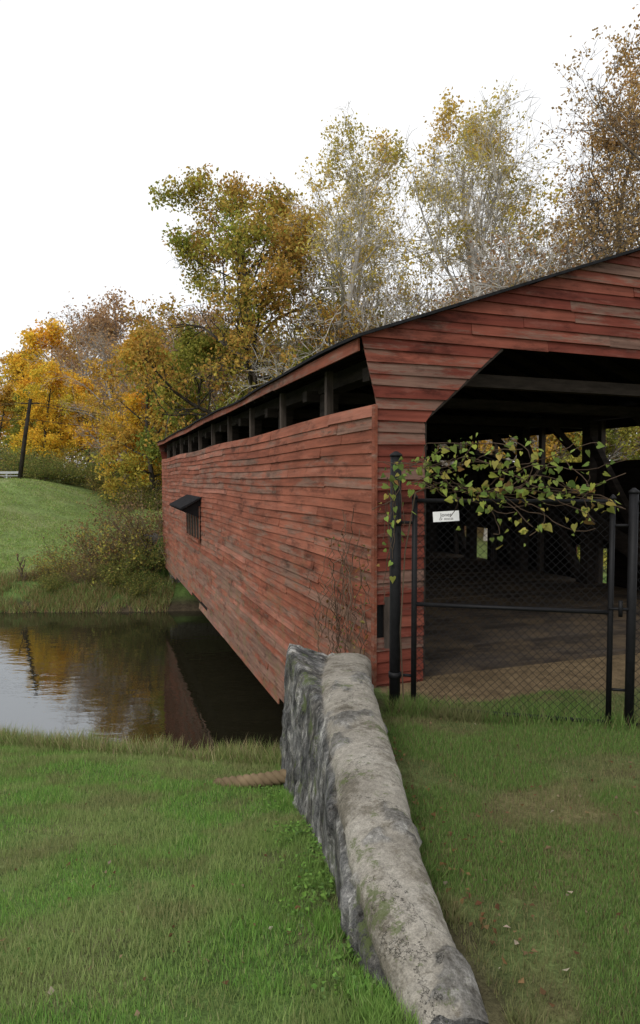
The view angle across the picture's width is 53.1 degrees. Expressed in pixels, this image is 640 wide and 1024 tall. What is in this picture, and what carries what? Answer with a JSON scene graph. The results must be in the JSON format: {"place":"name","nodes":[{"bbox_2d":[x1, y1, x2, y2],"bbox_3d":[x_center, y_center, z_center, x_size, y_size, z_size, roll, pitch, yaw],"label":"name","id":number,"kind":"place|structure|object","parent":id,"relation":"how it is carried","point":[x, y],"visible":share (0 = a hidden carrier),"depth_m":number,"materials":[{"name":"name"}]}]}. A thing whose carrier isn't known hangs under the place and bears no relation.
{"place":"outdoors","nodes":[
{"label":"outdoors","id":0,"kind":"place"},
{"bbox_2d":[0,611,283,753],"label":"river water","id":1,"kind":"structure","parent":0,"point":[189,675],"depth_m":17.70,"materials":[{"name":"brown liquid"}]},
{"bbox_2d":[0,478,639,1023],"bbox_3d":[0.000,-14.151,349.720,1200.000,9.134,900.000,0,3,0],"label":"ground","id":2,"kind":"structure","parent":0,"point":[184,599],"depth_m":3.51,"materials":[{"name":"green plant"}]},
{"bbox_2d":[0,471,17,477],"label":"guard rail","id":3,"kind":"object","parent":2,"relation":"on","point":[8,472],"visible":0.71,"depth_m":55.26,"materials":[{"name":"white metal"}]},
{"bbox_2d":[0,440,27,462],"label":"bush","id":4,"kind":"object","parent":2,"relation":"on","point":[11,450],"visible":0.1,"depth_m":65.89,"materials":[{"name":"green plant"}]},
{"bbox_2d":[0,447,38,478],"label":"bush","id":5,"kind":"object","parent":2,"relation":"on","point":[8,464],"visible":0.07,"depth_m":63.64,"materials":[{"name":"green plant"}]},
{"bbox_2d":[15,554,26,581],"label":"sapling","id":6,"kind":"object","parent":2,"relation":"on","point":[21,568],"visible":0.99,"depth_m":29.00,"materials":[{"name":"brown plant"}]},
{"bbox_2d":[8,563,48,582],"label":"bush","id":7,"kind":"object","parent":2,"relation":"on","point":[35,576],"visible":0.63,"depth_m":29.46,"materials":[{"name":"green plant"}]},
{"bbox_2d":[0,442,62,478],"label":"bush","id":8,"kind":"object","parent":2,"relation":"on","point":[14,465],"visible":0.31,"depth_m":59.93,"materials":[{"name":"green plant"}]},
{"bbox_2d":[11,454,75,482],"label":"bush","id":9,"kind":"object","parent":2,"relation":"on","point":[41,473],"visible":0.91,"depth_m":56.17,"materials":[{"name":"green plant"}]},
{"bbox_2d":[29,569,75,593],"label":"bush","id":10,"kind":"object","parent":2,"relation":"on","point":[48,583],"visible":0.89,"depth_m":28.44,"materials":[{"name":"green plant"}]},
{"bbox_2d":[27,545,95,581],"bbox_3d":[-12.110,2.588,30.497,3.469,2.149,3.246,-1,3,-13],"label":"bush","id":11,"kind":"object","parent":2,"relation":"on","point":[45,566],"visible":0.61,"depth_m":29.98,"materials":[{"name":"green plant"}]},
{"bbox_2d":[0,398,129,478],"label":"utility pole","id":12,"kind":"object","parent":2,"relation":"on","point":[23,450],"visible":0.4,"depth_m":53.70,"materials":[{"name":"brown wood"}]},
{"bbox_2d":[46,458,96,486],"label":"bush","id":13,"kind":"object","parent":2,"relation":"on","point":[72,477],"visible":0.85,"depth_m":57.26,"materials":[{"name":"green plant"}]},
{"bbox_2d":[43,445,101,475],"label":"bush","id":14,"kind":"object","parent":2,"relation":"on","point":[76,461],"visible":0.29,"depth_m":65.26,"materials":[{"name":"green plant"}]},
{"bbox_2d":[52,555,109,587],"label":"bush","id":15,"kind":"object","parent":2,"relation":"on","point":[88,574],"visible":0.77,"depth_m":28.76,"materials":[{"name":"green plant"}]},
{"bbox_2d":[29,507,134,571],"bbox_3d":[-11.150,1.565,32.151,6.314,3.649,5.569,1,3,22],"label":"bush","id":16,"kind":"object","parent":2,"relation":"on","point":[86,550],"visible":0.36,"depth_m":31.11,"materials":[{"name":"green plant"}]},
{"bbox_2d":[75,467,118,493],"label":"bush","id":17,"kind":"object","parent":2,"relation":"on","point":[94,487],"visible":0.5,"depth_m":57.48,"materials":[{"name":"green plant"}]},
{"bbox_2d":[28,314,167,491],"bbox_3d":[-18.789,-9.230,60.490,11.565,17.646,12.521,1,3,14],"label":"birch tree","id":18,"kind":"object","parent":2,"relation":"on","point":[103,355],"visible":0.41,"depth_m":58.84,"materials":[{"name":"brown plant"}]},
{"bbox_2d":[64,439,139,481],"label":"bush","id":19,"kind":"object","parent":2,"relation":"on","point":[91,462],"visible":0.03,"depth_m":65.57,"materials":[{"name":"green plant"}]},
{"bbox_2d":[47,506,172,589],"bbox_3d":[-9.533,1.801,30.816,6.690,4.144,6.260,-1,3,-21],"label":"bush","id":20,"kind":"object","parent":2,"relation":"on","point":[109,544],"visible":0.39,"depth_m":29.84,"materials":[{"name":"green plant"}]},
{"bbox_2d":[83,461,145,490],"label":"bush","id":21,"kind":"object","parent":2,"relation":"on","point":[119,475],"visible":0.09,"depth_m":59.25,"materials":[{"name":"green plant"}]},
{"bbox_2d":[97,485,131,506],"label":"bush","id":22,"kind":"object","parent":2,"relation":"on","point":[106,493],"visible":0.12,"depth_m":55.21,"materials":[{"name":"green plant"}]},
{"bbox_2d":[83,556,150,587],"bbox_3d":[-9.196,2.679,29.054,2.954,1.485,2.758,0,3,8],"label":"bush","id":23,"kind":"object","parent":2,"relation":"on","point":[105,570],"visible":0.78,"depth_m":28.77,"materials":[{"name":"green plant"}]},
{"bbox_2d":[76,476,168,562],"bbox_3d":[-8.381,0.361,30.380,6.296,4.125,7.138,0,3,-2],"label":"bush","id":24,"kind":"object","parent":2,"relation":"on","point":[139,519],"visible":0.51,"depth_m":29.62,"materials":[{"name":"green plant"}]},
{"bbox_2d":[95,477,161,508],"bbox_3d":[-15.493,-1.581,53.992,6.067,3.268,6.498,2,3,41],"label":"bush","id":25,"kind":"object","parent":2,"relation":"on","point":[117,496],"visible":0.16,"depth_m":53.04,"materials":[{"name":"green plant"}]},
{"bbox_2d":[94,385,172,488],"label":"maple tree","id":26,"kind":"object","parent":2,"relation":"on","point":[131,401],"visible":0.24,"depth_m":55.59,"materials":[{"name":"yellow plant"}]},
{"bbox_2d":[110,478,161,513],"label":"bush","id":27,"kind":"object","parent":2,"relation":"on","point":[134,496],"visible":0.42,"depth_m":50.05,"materials":[{"name":"green plant"}]},
{"bbox_2d":[110,533,166,574],"bbox_3d":[-7.704,1.899,29.715,3.585,1.931,3.840,2,3,33],"label":"bush","id":28,"kind":"object","parent":2,"relation":"on","point":[151,562],"visible":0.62,"depth_m":29.12,"materials":[{"name":"green plant"}]},
{"bbox_2d":[112,569,169,598],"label":"bush","id":29,"kind":"object","parent":2,"relation":"on","point":[134,588],"visible":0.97,"depth_m":28.10,"materials":[{"name":"green plant"}]},
{"bbox_2d":[75,323,206,499],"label":"maple tree","id":30,"kind":"object","parent":2,"relation":"on","point":[126,436],"visible":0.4,"depth_m":49.80,"materials":[{"name":"yellow plant"}]},
{"bbox_2d":[133,486,161,510],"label":"bush","id":31,"kind":"object","parent":2,"relation":"on","point":[152,503],"visible":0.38,"depth_m":49.12,"materials":[{"name":"green plant"}]},
{"bbox_2d":[94,294,231,488],"bbox_3d":[-13.827,-10.607,60.205,14.498,20.433,13.391,2,3,38],"label":"birch tree","id":32,"kind":"object","parent":2,"relation":"on","point":[193,308],"visible":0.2,"depth_m":59.17,"materials":[{"name":"green plant"}]},
{"bbox_2d":[131,321,259,467],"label":"maple tree","id":33,"kind":"object","parent":2,"relation":"on","point":[188,358],"visible":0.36,"depth_m":48.49,"materials":[{"name":"green plant"}]},
{"bbox_2d":[107,163,382,446],"bbox_3d":[-3.749,-12.066,44.373,20.782,25.181,17.674,1,3,18],"label":"oak tree","id":34,"kind":"object","parent":2,"relation":"on","point":[249,232],"visible":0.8,"depth_m":42.19,"materials":[{"name":"green plant"}]},
{"bbox_2d":[213,769,285,787],"bbox_3d":[-0.706,2.748,6.534,0.926,0.378,0.147,1,3,21],"label":"straw rope","id":35,"kind":"object","parent":2,"relation":"on","point":[274,777],"visible":0.73,"depth_m":6.46,"materials":[{"name":"beige fabric"}]},
{"bbox_2d":[285,340,315,367],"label":"maple tree","id":36,"kind":"object","parent":2,"relation":"on","point":[304,348],"visible":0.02,"depth_m":42.57,"materials":[{"name":"green plant"}]},
{"bbox_2d":[219,278,392,391],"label":"sycamore tree","id":37,"kind":"object","parent":2,"relation":"on","point":[311,311],"visible":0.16,"depth_m":45.60,"materials":[{"name":"grey plant"}]},
{"bbox_2d":[236,784,383,998],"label":"clover weeds","id":38,"kind":"object","parent":2,"relation":"on","point":[323,893],"visible":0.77,"depth_m":3.55,"materials":[{"name":"green plant"}]},
{"bbox_2d":[0,713,638,1015],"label":"fallen leaves","id":39,"kind":"object","parent":2,"relation":"on","point":[542,991],"visible":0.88,"depth_m":3.04,"materials":[{"name":"brown plant"}]},
{"bbox_2d":[0,270,639,568],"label":"distant trees","id":40,"kind":"object","parent":2,"relation":"on","point":[24,370],"visible":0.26,"depth_m":100.52,"materials":[{"name":"yellow plant"}]},
{"bbox_2d":[214,174,466,374],"bbox_3d":[0.345,-13.208,50.983,16.702,28.343,19.211,-2,3,-40],"label":"sycamore tree","id":41,"kind":"object","parent":2,"relation":"on","point":[379,280],"visible":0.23,"depth_m":49.73,"materials":[{"name":"grey plant"}]},
{"bbox_2d":[214,101,474,447],"bbox_3d":[0.971,-12.285,42.680,15.610,28.667,19.832,-1,3,-17],"label":"sycamore tree","id":42,"kind":"object","parent":2,"relation":"on","point":[338,248],"visible":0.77,"depth_m":41.06,"materials":[{"name":"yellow plant"}]},
{"bbox_2d":[280,643,488,1023],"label":"stone retaining wall","id":43,"kind":"structure","parent":2,"relation":"on","point":[343,780],"depth_m":3.31,"materials":[{"name":"grey stone"}]},
{"bbox_2d":[143,247,639,703],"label":"covered bridge","id":44,"kind":"structure","parent":2,"relation":"on","point":[273,525],"depth_m":10.50,"materials":[{"name":"red wood"}]},
{"bbox_2d":[360,84,577,464],"bbox_3d":[12.091,-13.969,47.774,16.858,30.961,21.418,-1,3,-26],"label":"sycamore tree","id":45,"kind":"object","parent":2,"relation":"on","point":[449,122],"visible":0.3,"depth_m":44.63,"materials":[{"name":"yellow plant"}]},
{"bbox_2d":[405,262,532,465],"bbox_3d":[9.126,-6.453,38.403,12.521,17.646,11.565,2,3,33],"label":"sycamore tree","id":46,"kind":"object","parent":2,"relation":"on","point":[456,299],"visible":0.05,"depth_m":39.25,"materials":[{"name":"grey plant"}]},
{"bbox_2d":[348,80,619,540],"bbox_3d":[11.055,-11.995,38.962,19.211,28.343,16.702,-1,3,-25],"label":"sycamore tree","id":47,"kind":"object","parent":2,"relation":"on","point":[484,153],"visible":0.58,"depth_m":39.26,"materials":[{"name":"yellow plant"}]},
{"bbox_2d":[388,451,639,726],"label":"chain link fence","id":48,"kind":"object","parent":2,"relation":"on","point":[394,675],"visible":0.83,"depth_m":6.20,"materials":[{"name":"black metal"}]},
{"bbox_2d":[433,510,458,521],"bbox_3d":[1.226,0.042,6.225,0.250,0.100,0.009,-3,2,13],"label":"fence sign","id":49,"kind":"object","parent":48,"relation":"attached to","point":[442,516],"visible":0.94,"depth_m":6.22,"materials":[{"name":"white metal"}]},
{"bbox_2d":[372,433,625,700],"bbox_3d":[1.669,0.625,6.130,2.350,2.784,0.379,1,3,14],"label":"climbing vine","id":50,"kind":"object","parent":48,"relation":"attached to","point":[506,488],"visible":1,"depth_m":6.08,"materials":[{"name":"green plant"}]},
{"bbox_2d":[455,214,639,461],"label":"sycamore tree","id":51,"kind":"object","parent":2,"relation":"on","point":[512,278],"visible":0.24,"depth_m":34.33,"materials":[{"name":"grey plant"}]},
{"bbox_2d":[504,4,639,434],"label":"ash tree","id":52,"kind":"object","parent":2,"relation":"on","point":[628,59],"visible":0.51,"depth_m":35.57,"materials":[{"name":"brown plant"}]},
{"bbox_2d":[532,54,639,272],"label":"ash tree","id":53,"kind":"object","parent":2,"relation":"on","point":[609,145],"visible":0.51,"depth_m":40.84,"materials":[{"name":"brown plant"}]},
{"bbox_2d":[0,0,639,478],"label":"sky","id":54,"kind":"structure","parent":0,"point":[101,101],"materials":[{"name":"white"}]}
]}

